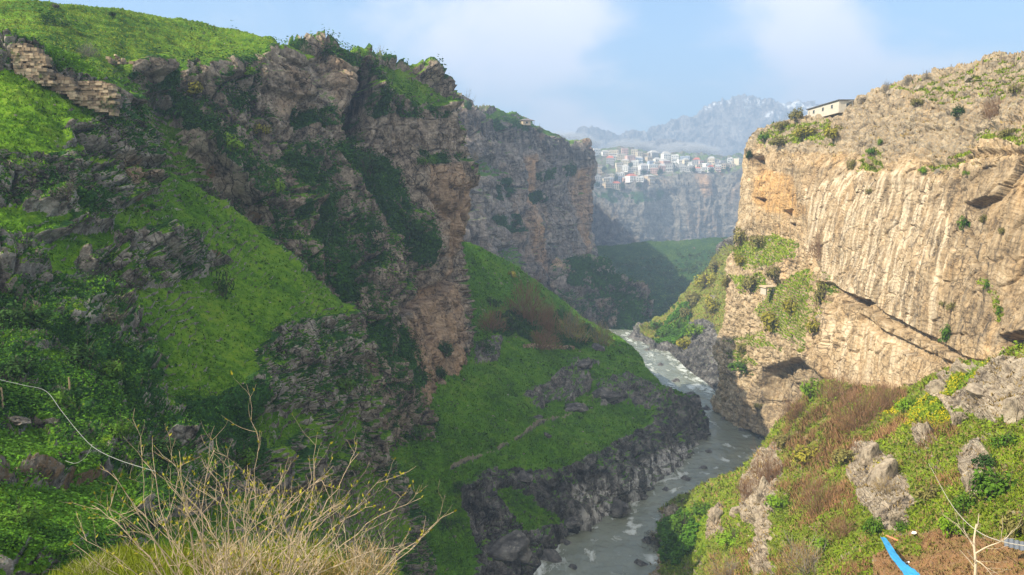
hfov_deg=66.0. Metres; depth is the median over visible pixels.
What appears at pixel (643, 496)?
river rock
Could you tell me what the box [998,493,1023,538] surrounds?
shrub
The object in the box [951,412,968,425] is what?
boulder
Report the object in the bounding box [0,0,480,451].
cliff
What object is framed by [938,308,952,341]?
hanging shrub
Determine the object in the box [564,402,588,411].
boulder
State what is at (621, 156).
house
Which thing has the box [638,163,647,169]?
house
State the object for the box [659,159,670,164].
house
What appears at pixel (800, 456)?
shrub
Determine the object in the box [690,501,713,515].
shrub
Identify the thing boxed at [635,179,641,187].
tree
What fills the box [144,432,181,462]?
shrub
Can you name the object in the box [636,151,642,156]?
house
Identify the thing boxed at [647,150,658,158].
house
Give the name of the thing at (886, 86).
bare shrub
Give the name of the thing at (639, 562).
river rock
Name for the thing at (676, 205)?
cliff
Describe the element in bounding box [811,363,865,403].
bare shrub
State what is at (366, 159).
shrub
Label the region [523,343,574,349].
dry stone wall
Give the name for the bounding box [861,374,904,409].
bare shrub
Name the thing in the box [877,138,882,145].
shrub
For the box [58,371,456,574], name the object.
bare bush
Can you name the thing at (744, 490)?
bare shrub
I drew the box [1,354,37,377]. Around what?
shrub
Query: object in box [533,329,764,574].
river
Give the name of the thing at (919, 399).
yellow flowers
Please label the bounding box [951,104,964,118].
shrub
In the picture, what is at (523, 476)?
boulder
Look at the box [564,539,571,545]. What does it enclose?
boulder
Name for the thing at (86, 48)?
bare shrub
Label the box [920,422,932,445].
boulder
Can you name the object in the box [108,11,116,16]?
shrub
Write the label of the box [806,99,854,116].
stone building
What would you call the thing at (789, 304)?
shrub
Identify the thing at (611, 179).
house
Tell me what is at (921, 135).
pale stones
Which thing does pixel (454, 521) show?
shrub
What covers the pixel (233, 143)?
shrub
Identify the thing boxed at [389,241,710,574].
gorge floor
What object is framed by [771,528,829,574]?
bare shrub
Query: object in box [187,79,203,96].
shrub
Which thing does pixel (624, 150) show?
house
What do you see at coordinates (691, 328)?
shrub
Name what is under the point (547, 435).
boulder
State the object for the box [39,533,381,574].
viewpoint grass
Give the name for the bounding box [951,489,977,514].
shrub
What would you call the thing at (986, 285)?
shrub
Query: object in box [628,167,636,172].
house
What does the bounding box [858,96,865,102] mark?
boulder
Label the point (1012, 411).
boulder
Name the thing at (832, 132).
shrub
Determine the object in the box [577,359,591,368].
boulder
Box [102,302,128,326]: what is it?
shrub
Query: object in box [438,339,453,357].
shrub
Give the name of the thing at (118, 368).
shrub
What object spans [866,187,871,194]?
shrub
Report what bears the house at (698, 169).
on the cliff at (676, 205)
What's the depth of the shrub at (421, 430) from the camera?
237.38 m
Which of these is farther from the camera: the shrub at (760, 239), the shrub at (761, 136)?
the shrub at (761, 136)
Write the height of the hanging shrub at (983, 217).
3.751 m
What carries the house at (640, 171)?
on the cliff at (676, 205)
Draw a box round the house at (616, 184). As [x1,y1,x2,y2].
[612,181,620,189]
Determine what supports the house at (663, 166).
on the cliff at (676, 205)
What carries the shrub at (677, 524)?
on the slope at (755, 519)
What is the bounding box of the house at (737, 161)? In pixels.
[734,158,742,164]
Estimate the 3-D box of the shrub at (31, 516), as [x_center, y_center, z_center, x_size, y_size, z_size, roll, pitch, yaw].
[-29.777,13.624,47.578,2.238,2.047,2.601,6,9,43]
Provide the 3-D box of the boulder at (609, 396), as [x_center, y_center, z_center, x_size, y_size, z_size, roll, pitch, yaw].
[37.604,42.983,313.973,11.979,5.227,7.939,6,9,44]
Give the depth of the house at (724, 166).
2338.80 m
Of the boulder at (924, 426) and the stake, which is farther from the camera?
the boulder at (924, 426)
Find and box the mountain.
[574,94,822,155]
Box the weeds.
[1,2,688,574]
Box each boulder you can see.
[6,415,30,426]
[486,530,531,563]
[517,470,532,481]
[539,549,561,564]
[544,432,551,437]
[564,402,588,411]
[564,516,583,528]
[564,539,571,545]
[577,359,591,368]
[591,389,622,402]
[592,343,604,350]
[612,498,630,517]
[633,395,643,405]
[708,508,722,523]
[729,506,739,517]
[756,476,768,503]
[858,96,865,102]
[859,442,879,465]
[868,458,898,486]
[888,511,908,527]
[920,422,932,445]
[928,379,946,395]
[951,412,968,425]
[964,75,972,81]
[965,382,986,399]
[965,470,977,489]
[1002,396,1022,423]
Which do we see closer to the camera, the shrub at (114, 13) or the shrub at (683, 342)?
the shrub at (114, 13)
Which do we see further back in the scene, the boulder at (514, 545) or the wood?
the wood
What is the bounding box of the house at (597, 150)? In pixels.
[593,148,599,154]
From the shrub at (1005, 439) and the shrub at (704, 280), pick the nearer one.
the shrub at (1005, 439)
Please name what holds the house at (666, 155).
on the cliff at (676, 205)
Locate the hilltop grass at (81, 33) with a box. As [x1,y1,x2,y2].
[0,0,437,79]
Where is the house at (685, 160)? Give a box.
[682,158,688,164]
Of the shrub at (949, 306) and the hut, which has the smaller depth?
the shrub at (949, 306)
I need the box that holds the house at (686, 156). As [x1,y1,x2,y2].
[680,155,689,160]
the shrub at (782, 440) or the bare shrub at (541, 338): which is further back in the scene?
the bare shrub at (541, 338)
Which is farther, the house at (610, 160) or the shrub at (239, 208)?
the house at (610, 160)
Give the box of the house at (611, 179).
[604,177,613,182]
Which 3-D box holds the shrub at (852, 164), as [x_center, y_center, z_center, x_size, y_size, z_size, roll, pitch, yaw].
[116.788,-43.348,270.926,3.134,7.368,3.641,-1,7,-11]
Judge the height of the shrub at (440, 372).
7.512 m
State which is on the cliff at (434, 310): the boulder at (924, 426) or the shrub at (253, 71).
the shrub at (253, 71)
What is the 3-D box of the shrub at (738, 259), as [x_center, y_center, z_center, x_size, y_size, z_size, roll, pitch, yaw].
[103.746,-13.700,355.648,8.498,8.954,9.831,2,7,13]
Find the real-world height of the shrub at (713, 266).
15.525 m
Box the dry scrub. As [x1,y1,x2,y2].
[704,382,962,574]
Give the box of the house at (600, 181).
[594,180,602,187]
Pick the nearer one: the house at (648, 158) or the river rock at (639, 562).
the river rock at (639, 562)
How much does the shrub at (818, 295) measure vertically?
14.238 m
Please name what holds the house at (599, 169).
on the cliff at (676, 205)
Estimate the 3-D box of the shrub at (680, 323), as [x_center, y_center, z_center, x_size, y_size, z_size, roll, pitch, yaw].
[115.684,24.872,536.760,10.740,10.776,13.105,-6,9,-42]
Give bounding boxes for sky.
[39,0,1023,139]
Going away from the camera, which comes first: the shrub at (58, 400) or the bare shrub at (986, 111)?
the shrub at (58, 400)
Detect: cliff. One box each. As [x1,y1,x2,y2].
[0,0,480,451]
[457,92,598,291]
[547,253,653,329]
[591,146,742,245]
[710,50,1023,438]
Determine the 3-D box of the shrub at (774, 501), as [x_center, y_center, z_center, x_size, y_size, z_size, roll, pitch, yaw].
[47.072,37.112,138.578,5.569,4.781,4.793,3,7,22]
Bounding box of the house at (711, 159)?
[708,156,715,164]
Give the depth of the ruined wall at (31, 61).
125.22 m
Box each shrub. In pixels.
[0,289,52,327]
[0,497,42,528]
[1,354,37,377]
[45,386,69,410]
[48,179,76,202]
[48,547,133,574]
[66,338,97,371]
[76,39,100,57]
[100,357,127,378]
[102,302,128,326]
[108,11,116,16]
[108,413,135,440]
[126,273,152,289]
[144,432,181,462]
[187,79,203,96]
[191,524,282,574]
[198,176,227,198]
[211,257,237,299]
[224,129,244,153]
[230,197,249,218]
[235,438,268,472]
[244,66,257,76]
[252,115,271,135]
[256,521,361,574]
[269,170,284,195]
[299,40,314,55]
[320,505,407,574]
[335,376,356,391]
[346,459,363,473]
[356,145,386,175]
[398,208,425,238]
[412,423,428,439]
[414,150,436,165]
[435,364,447,380]
[437,515,459,530]
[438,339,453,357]
[451,480,466,488]
[471,336,495,353]
[475,300,508,332]
[485,293,501,307]
[499,313,525,330]
[500,264,551,325]
[508,269,516,277]
[523,324,569,350]
[530,294,562,335]
[555,297,590,343]
[570,312,584,327]
[586,306,614,346]
[640,524,662,551]
[649,319,662,329]
[653,322,671,337]
[667,508,694,538]
[672,318,686,330]
[676,338,691,350]
[679,301,693,317]
[684,316,706,336]
[685,291,699,306]
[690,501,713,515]
[694,267,716,288]
[700,289,719,317]
[701,551,745,574]
[706,256,723,271]
[716,526,738,545]
[720,226,747,248]
[721,271,730,290]
[727,357,753,374]
[731,473,758,499]
[732,250,746,265]
[733,273,758,295]
[736,340,746,353]
[745,440,782,484]
[746,150,752,159]
[749,227,766,249]
[753,402,761,409]
[758,131,768,140]
[759,297,779,333]
[763,487,790,511]
[765,265,779,282]
[768,134,786,146]
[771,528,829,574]
[773,427,791,448]
[774,117,788,129]
[776,387,806,423]
[781,292,797,315]
[787,107,810,120]
[791,124,817,138]
[791,444,822,463]
[795,453,853,516]
[800,378,824,402]
[804,316,818,338]
[804,535,829,559]
[806,228,823,260]
[811,277,827,309]
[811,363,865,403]
[812,447,858,465]
[822,507,859,539]
[823,117,842,140]
[823,360,912,434]
[846,157,855,169]
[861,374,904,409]
[861,514,895,535]
[866,146,874,155]
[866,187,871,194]
[868,475,901,494]
[873,457,903,471]
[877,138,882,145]
[881,82,893,93]
[893,395,917,411]
[894,519,910,532]
[902,75,911,84]
[910,95,924,106]
[912,474,941,502]
[917,166,927,173]
[921,70,929,80]
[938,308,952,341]
[938,508,971,536]
[945,302,955,311]
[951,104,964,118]
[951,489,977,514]
[956,199,972,230]
[969,460,1020,502]
[971,453,1003,470]
[972,87,1008,120]
[978,210,988,222]
[983,279,989,289]
[988,426,1019,448]
[995,299,1002,315]
[996,126,1015,136]
[997,227,1004,233]
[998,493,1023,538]
[1004,78,1023,94]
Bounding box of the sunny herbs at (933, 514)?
[656,340,1023,574]
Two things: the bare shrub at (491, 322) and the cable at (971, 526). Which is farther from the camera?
the bare shrub at (491, 322)
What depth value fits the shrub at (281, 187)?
200.11 m
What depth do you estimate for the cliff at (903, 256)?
236.94 m
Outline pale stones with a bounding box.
[682,62,1015,570]
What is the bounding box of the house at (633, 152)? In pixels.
[631,149,637,156]
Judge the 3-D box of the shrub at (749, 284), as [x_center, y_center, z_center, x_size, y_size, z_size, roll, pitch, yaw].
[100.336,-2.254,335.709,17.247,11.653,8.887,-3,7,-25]
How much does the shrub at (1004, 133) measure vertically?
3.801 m
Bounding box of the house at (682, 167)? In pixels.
[680,165,686,171]
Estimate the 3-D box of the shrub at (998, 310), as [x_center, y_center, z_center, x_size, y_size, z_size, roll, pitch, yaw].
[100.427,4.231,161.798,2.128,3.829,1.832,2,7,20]
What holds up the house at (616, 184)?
on the cliff at (676, 205)
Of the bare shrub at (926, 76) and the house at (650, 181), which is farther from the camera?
the house at (650, 181)
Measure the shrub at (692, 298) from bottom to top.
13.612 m
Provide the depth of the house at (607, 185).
2216.48 m
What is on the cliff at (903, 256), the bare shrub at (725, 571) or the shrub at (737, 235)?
the shrub at (737, 235)
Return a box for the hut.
[519,119,534,125]
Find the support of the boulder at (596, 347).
on the gorge floor
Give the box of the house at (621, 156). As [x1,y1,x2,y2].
[616,153,625,159]
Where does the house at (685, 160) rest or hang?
on the cliff at (676, 205)
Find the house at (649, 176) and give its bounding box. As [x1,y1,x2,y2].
[644,175,655,179]
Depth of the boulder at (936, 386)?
126.19 m
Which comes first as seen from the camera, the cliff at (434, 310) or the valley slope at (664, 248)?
the cliff at (434, 310)
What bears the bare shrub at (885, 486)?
on the slope at (755, 519)
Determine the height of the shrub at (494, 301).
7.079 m
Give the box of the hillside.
[0,28,436,574]
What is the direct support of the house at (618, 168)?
on the cliff at (676, 205)
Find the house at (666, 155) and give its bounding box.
[661,151,670,160]
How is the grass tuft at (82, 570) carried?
on the viewpoint ground
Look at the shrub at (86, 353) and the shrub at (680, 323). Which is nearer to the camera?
the shrub at (86, 353)
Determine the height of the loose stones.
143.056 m
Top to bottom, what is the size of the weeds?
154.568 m
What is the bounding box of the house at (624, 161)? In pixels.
[621,159,628,164]
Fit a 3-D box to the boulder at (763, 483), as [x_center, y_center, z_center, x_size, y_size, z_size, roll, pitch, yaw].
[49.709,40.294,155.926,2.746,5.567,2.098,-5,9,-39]
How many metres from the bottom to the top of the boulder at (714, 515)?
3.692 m
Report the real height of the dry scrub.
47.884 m
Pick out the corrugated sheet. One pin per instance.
(1019, 547)
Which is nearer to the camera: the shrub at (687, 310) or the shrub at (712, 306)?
the shrub at (712, 306)
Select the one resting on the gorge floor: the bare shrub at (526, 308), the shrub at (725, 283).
the bare shrub at (526, 308)
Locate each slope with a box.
[596,237,727,320]
[651,344,1023,574]
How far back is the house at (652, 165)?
2376.25 m
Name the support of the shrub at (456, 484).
on the gorge floor
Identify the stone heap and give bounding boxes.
[106,54,135,64]
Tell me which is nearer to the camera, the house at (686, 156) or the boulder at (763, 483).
the boulder at (763, 483)
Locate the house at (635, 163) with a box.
[631,160,639,166]
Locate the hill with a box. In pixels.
[628,138,722,155]
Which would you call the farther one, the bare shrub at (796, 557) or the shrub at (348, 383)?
the shrub at (348, 383)
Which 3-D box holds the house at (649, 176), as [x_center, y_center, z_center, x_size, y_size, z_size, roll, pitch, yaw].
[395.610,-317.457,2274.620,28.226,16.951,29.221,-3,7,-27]
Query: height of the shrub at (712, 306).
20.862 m
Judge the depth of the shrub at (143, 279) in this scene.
109.66 m
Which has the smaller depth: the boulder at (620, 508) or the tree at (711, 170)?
the boulder at (620, 508)
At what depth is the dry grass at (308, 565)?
8.70 m
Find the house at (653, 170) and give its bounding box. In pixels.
[650,167,657,175]
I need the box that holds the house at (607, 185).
[602,182,611,187]
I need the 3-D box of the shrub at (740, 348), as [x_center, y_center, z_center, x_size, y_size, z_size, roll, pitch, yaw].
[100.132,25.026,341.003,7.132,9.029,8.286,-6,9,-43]
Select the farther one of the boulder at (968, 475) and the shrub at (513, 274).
the shrub at (513, 274)
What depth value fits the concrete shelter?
318.60 m
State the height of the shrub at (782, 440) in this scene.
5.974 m
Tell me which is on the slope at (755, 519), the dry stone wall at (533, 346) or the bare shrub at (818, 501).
the bare shrub at (818, 501)
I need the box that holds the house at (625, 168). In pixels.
[622,164,629,171]
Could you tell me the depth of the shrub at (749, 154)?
364.66 m
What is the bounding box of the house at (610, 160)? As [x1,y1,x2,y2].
[606,156,613,164]
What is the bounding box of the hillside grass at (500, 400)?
[0,28,695,574]
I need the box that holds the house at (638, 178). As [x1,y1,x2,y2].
[636,176,643,181]
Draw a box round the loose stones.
[2,8,641,569]
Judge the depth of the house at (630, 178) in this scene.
2264.90 m
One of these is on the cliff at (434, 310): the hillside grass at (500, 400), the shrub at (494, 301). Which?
the hillside grass at (500, 400)
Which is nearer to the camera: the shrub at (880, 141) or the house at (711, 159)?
the shrub at (880, 141)
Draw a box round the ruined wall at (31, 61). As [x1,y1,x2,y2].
[10,43,120,115]
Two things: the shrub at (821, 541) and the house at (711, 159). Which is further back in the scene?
the house at (711, 159)
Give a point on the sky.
(564, 66)
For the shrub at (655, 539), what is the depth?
226.33 m
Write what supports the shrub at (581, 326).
on the gorge floor
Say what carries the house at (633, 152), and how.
on the cliff at (676, 205)
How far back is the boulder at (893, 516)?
75.33 m
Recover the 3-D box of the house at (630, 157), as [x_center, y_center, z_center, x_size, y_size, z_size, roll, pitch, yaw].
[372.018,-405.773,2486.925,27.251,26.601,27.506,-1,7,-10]
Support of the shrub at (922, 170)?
on the cliff at (903, 256)
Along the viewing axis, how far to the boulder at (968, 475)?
68.91 m
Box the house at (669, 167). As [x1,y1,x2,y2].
[666,164,673,171]
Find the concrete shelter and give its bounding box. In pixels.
[759,285,775,294]
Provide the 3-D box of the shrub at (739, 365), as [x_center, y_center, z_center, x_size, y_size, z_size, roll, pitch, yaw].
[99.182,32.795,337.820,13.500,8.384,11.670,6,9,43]
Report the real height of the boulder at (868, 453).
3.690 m
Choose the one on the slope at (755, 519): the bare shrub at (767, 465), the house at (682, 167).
the bare shrub at (767, 465)
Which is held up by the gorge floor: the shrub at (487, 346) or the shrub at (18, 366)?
the shrub at (487, 346)
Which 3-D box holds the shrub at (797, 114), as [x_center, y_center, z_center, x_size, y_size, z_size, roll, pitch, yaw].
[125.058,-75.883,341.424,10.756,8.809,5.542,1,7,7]
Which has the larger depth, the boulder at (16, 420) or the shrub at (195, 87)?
the shrub at (195, 87)
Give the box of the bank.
[627,229,735,391]
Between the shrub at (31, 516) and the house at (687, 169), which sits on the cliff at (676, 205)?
the house at (687, 169)
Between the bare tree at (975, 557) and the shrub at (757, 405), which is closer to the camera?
the bare tree at (975, 557)
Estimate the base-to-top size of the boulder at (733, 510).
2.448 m
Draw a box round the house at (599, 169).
[597,166,603,172]
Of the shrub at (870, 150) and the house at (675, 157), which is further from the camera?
the house at (675, 157)
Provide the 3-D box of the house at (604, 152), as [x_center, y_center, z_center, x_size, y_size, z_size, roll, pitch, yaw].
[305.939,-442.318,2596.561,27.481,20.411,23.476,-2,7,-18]
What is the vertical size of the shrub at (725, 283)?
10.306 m
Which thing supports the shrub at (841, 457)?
on the slope at (755, 519)
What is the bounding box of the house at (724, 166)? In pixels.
[722,162,729,168]
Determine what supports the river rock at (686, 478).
in the river
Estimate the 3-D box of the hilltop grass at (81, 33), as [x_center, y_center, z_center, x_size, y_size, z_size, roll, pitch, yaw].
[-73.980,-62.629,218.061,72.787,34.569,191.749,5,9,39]
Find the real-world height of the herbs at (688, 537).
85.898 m
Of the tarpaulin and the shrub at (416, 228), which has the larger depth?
the shrub at (416, 228)
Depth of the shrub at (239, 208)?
192.57 m
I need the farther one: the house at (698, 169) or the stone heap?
the house at (698, 169)
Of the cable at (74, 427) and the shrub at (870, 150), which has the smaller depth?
the cable at (74, 427)
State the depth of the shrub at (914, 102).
249.48 m
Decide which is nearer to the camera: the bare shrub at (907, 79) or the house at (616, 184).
the bare shrub at (907, 79)
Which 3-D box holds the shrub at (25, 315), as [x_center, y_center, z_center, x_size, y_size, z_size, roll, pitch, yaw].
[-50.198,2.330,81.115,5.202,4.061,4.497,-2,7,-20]
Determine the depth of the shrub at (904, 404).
137.32 m
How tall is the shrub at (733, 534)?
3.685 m
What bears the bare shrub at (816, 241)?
on the cliff at (903, 256)
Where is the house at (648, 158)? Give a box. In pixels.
[645,156,652,161]
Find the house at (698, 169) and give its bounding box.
[695,167,701,172]
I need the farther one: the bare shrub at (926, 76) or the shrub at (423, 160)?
the shrub at (423, 160)
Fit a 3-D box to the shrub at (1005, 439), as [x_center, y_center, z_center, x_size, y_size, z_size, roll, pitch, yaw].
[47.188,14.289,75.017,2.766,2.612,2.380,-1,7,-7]
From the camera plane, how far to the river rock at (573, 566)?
212.94 m
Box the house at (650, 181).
[647,178,654,184]
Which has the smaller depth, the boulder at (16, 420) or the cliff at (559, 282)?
the boulder at (16, 420)
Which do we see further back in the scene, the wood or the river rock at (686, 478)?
the wood
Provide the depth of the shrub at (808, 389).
198.72 m
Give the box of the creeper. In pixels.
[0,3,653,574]
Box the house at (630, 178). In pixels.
[625,174,636,182]
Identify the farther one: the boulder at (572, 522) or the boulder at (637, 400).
the boulder at (637, 400)
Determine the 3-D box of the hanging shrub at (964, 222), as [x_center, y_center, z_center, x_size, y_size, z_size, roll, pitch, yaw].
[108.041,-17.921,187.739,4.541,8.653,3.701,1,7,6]
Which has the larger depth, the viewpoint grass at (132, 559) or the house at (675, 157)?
the house at (675, 157)
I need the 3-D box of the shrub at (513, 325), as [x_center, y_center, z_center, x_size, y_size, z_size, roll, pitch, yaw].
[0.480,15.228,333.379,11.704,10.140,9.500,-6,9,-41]
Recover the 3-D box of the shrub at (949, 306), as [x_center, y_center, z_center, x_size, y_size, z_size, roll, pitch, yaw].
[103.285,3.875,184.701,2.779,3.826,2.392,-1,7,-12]
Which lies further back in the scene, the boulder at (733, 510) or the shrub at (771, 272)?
the shrub at (771, 272)
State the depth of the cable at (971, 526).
47.57 m
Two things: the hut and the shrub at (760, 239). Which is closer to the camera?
the shrub at (760, 239)
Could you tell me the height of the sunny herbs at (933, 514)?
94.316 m
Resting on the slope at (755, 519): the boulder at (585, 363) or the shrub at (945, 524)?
the shrub at (945, 524)
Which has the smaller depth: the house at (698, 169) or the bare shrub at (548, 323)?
the bare shrub at (548, 323)
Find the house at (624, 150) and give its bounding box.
[621,147,627,154]
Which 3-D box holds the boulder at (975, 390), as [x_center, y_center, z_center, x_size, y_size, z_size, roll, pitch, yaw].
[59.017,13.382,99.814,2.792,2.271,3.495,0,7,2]
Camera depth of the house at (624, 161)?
2467.74 m
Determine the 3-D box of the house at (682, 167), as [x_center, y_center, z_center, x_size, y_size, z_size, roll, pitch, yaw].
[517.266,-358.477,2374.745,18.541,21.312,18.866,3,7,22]
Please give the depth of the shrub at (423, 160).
277.09 m
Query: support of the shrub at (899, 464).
on the slope at (755, 519)
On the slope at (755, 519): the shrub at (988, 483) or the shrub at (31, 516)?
the shrub at (988, 483)
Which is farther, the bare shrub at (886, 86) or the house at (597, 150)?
the house at (597, 150)
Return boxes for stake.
[0,387,3,406]
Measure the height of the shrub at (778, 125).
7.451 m
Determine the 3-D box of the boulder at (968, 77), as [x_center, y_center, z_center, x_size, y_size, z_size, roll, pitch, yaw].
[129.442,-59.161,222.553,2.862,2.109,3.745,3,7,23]
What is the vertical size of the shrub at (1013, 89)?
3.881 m
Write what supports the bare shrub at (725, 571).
on the slope at (755, 519)
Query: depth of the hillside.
113.91 m
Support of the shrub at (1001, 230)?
on the cliff at (903, 256)
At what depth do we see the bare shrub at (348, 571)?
9.08 m
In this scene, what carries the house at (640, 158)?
on the cliff at (676, 205)
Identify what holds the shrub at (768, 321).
on the cliff at (903, 256)
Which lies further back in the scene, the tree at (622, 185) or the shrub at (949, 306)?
the tree at (622, 185)
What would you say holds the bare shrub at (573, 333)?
on the gorge floor
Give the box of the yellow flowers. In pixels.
[879,361,986,429]
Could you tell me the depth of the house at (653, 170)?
2329.42 m
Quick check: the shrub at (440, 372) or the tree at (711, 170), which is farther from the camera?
the tree at (711, 170)
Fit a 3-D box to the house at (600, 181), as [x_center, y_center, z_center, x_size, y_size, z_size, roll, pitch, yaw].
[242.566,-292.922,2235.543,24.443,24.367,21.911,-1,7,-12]
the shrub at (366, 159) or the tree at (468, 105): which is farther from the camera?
the tree at (468, 105)
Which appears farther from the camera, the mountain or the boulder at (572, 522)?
the mountain
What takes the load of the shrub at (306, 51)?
on the cliff at (434, 310)
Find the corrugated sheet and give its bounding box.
[1004,537,1023,550]
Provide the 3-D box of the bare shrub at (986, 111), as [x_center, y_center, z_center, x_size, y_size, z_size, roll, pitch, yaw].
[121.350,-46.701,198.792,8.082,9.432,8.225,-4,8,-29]
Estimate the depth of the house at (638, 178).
2242.15 m
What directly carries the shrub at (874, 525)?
on the slope at (755, 519)
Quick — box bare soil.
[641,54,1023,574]
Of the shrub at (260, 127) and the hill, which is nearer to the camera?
the shrub at (260, 127)
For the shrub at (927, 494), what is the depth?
76.06 m
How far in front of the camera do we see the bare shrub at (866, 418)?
146.91 m
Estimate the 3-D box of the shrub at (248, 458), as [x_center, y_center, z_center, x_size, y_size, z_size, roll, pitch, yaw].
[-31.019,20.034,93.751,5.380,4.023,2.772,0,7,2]
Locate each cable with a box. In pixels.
[2,380,155,471]
[928,463,1023,545]
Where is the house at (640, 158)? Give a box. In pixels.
[635,156,642,162]
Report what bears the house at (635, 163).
on the cliff at (676, 205)
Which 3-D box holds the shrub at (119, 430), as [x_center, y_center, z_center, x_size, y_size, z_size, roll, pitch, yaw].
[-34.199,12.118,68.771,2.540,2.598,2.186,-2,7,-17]
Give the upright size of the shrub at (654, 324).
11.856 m
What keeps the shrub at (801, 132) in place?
on the cliff at (903, 256)
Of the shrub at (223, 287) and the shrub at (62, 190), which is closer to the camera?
the shrub at (62, 190)
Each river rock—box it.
[568,564,576,569]
[634,559,648,566]
[640,494,647,499]
[642,536,650,544]
[680,476,690,480]
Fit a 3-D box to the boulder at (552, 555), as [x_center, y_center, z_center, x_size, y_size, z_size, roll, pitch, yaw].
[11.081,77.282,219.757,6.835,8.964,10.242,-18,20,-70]
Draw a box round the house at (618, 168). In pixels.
[616,166,621,171]
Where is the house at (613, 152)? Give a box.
[609,150,619,155]
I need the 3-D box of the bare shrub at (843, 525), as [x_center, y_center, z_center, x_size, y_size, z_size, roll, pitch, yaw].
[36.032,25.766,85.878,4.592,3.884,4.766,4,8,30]
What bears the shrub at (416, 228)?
on the cliff at (434, 310)
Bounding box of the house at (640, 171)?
[638,169,647,174]
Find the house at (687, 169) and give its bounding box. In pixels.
[686,165,694,172]
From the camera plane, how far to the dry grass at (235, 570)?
8.21 m
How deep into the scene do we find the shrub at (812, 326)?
268.47 m
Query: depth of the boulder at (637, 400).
315.80 m
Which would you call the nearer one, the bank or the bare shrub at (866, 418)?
the bare shrub at (866, 418)
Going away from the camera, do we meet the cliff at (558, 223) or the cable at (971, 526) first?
the cable at (971, 526)
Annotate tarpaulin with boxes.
[881,537,919,574]
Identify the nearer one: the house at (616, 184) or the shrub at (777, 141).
the shrub at (777, 141)
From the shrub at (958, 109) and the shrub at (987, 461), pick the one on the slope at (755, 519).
the shrub at (987, 461)
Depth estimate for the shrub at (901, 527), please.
71.76 m
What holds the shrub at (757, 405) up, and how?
on the cliff at (903, 256)
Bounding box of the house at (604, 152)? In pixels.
[600,150,608,155]
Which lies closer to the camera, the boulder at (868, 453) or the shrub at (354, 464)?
the boulder at (868, 453)
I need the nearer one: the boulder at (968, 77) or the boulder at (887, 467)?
the boulder at (887, 467)
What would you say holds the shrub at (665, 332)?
on the bank
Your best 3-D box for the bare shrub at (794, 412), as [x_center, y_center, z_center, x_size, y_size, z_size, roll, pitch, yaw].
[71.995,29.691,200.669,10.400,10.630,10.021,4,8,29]
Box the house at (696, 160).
[693,158,700,164]
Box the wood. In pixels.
[605,250,715,321]
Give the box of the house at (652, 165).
[647,164,657,170]
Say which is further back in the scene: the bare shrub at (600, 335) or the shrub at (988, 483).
the bare shrub at (600, 335)
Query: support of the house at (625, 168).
on the cliff at (676, 205)
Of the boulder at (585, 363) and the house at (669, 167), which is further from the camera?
the house at (669, 167)
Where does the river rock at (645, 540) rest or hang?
in the river
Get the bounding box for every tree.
[464,90,475,109]
[619,176,625,190]
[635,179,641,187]
[708,164,713,172]
[940,511,1022,574]
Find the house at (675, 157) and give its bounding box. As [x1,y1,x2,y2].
[671,154,678,161]
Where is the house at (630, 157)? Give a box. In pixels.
[624,155,634,161]
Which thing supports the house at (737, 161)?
on the cliff at (676, 205)
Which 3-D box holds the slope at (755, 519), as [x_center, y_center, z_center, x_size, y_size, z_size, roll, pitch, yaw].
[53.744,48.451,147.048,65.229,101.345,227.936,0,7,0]
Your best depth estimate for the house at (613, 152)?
2554.97 m
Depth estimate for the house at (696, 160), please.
2370.91 m
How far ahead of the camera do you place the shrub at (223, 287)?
132.96 m
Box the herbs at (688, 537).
[0,301,700,567]
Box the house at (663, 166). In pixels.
[658,164,665,171]

